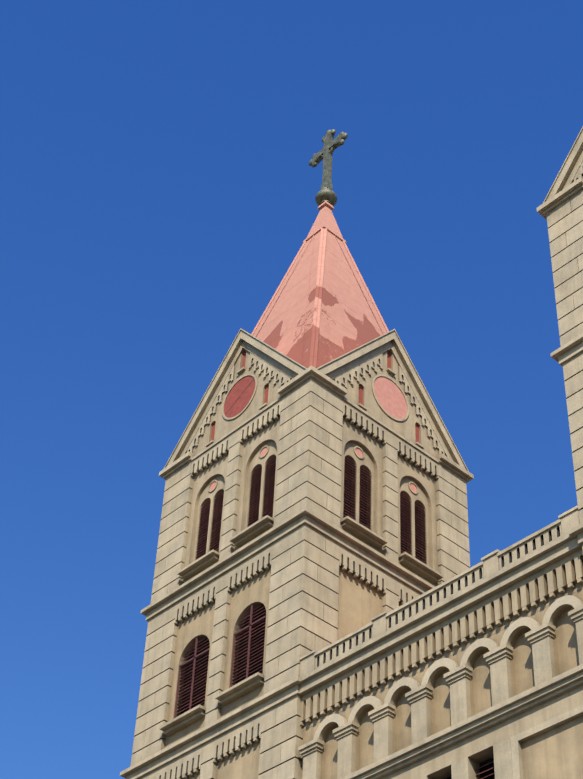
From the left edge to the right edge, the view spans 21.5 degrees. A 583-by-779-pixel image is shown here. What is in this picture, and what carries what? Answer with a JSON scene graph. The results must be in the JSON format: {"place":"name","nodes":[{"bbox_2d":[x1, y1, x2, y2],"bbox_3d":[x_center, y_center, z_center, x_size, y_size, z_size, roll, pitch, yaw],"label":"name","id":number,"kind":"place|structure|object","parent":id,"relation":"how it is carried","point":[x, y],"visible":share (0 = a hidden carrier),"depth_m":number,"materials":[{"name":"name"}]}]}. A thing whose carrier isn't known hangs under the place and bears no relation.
{"place":"outdoors","nodes":[
{"label":"outdoors","id":0,"kind":"place"},
{"bbox_2d":[0,0,582,778],"label":"sky","id":1,"kind":"structure","parent":0,"point":[159,187],"materials":[{"name":"blue"}]},
{"label":"ground","id":2,"kind":"structure","parent":0,"visible":0},
{"bbox_2d":[298,505,582,778],"bbox_3d":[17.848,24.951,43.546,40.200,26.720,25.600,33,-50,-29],"label":"facade","id":3,"kind":"structure","parent":2,"relation":"on","point":[475,671],"depth_m":40.35,"materials":[{"name":"stone"}]},
{"bbox_3d":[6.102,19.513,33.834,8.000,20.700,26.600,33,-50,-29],"label":"tower bases","id":4,"kind":"object","parent":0,"visible":0},
{"bbox_2d":[120,201,473,778],"bbox_3d":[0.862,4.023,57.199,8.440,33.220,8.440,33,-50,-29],"label":"tower","id":5,"kind":"structure","parent":4,"relation":"on","point":[316,474],"depth_m":52.87,"materials":[{"name":"stone"}]},
{"bbox_2d":[309,129,347,205],"bbox_3d":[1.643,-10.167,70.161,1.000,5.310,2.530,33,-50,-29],"label":"cross","id":6,"kind":"object","parent":5,"relation":"on","point":[326,192],"visible":1,"depth_m":70.26,"materials":[{"name":"grey metal"}]},
{"bbox_2d":[537,127,582,548],"bbox_3d":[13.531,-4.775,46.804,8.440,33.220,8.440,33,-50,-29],"label":"tower","id":7,"kind":"structure","parent":4,"relation":"on","point":[560,209],"depth_m":45.09,"materials":[{"name":"stone"}]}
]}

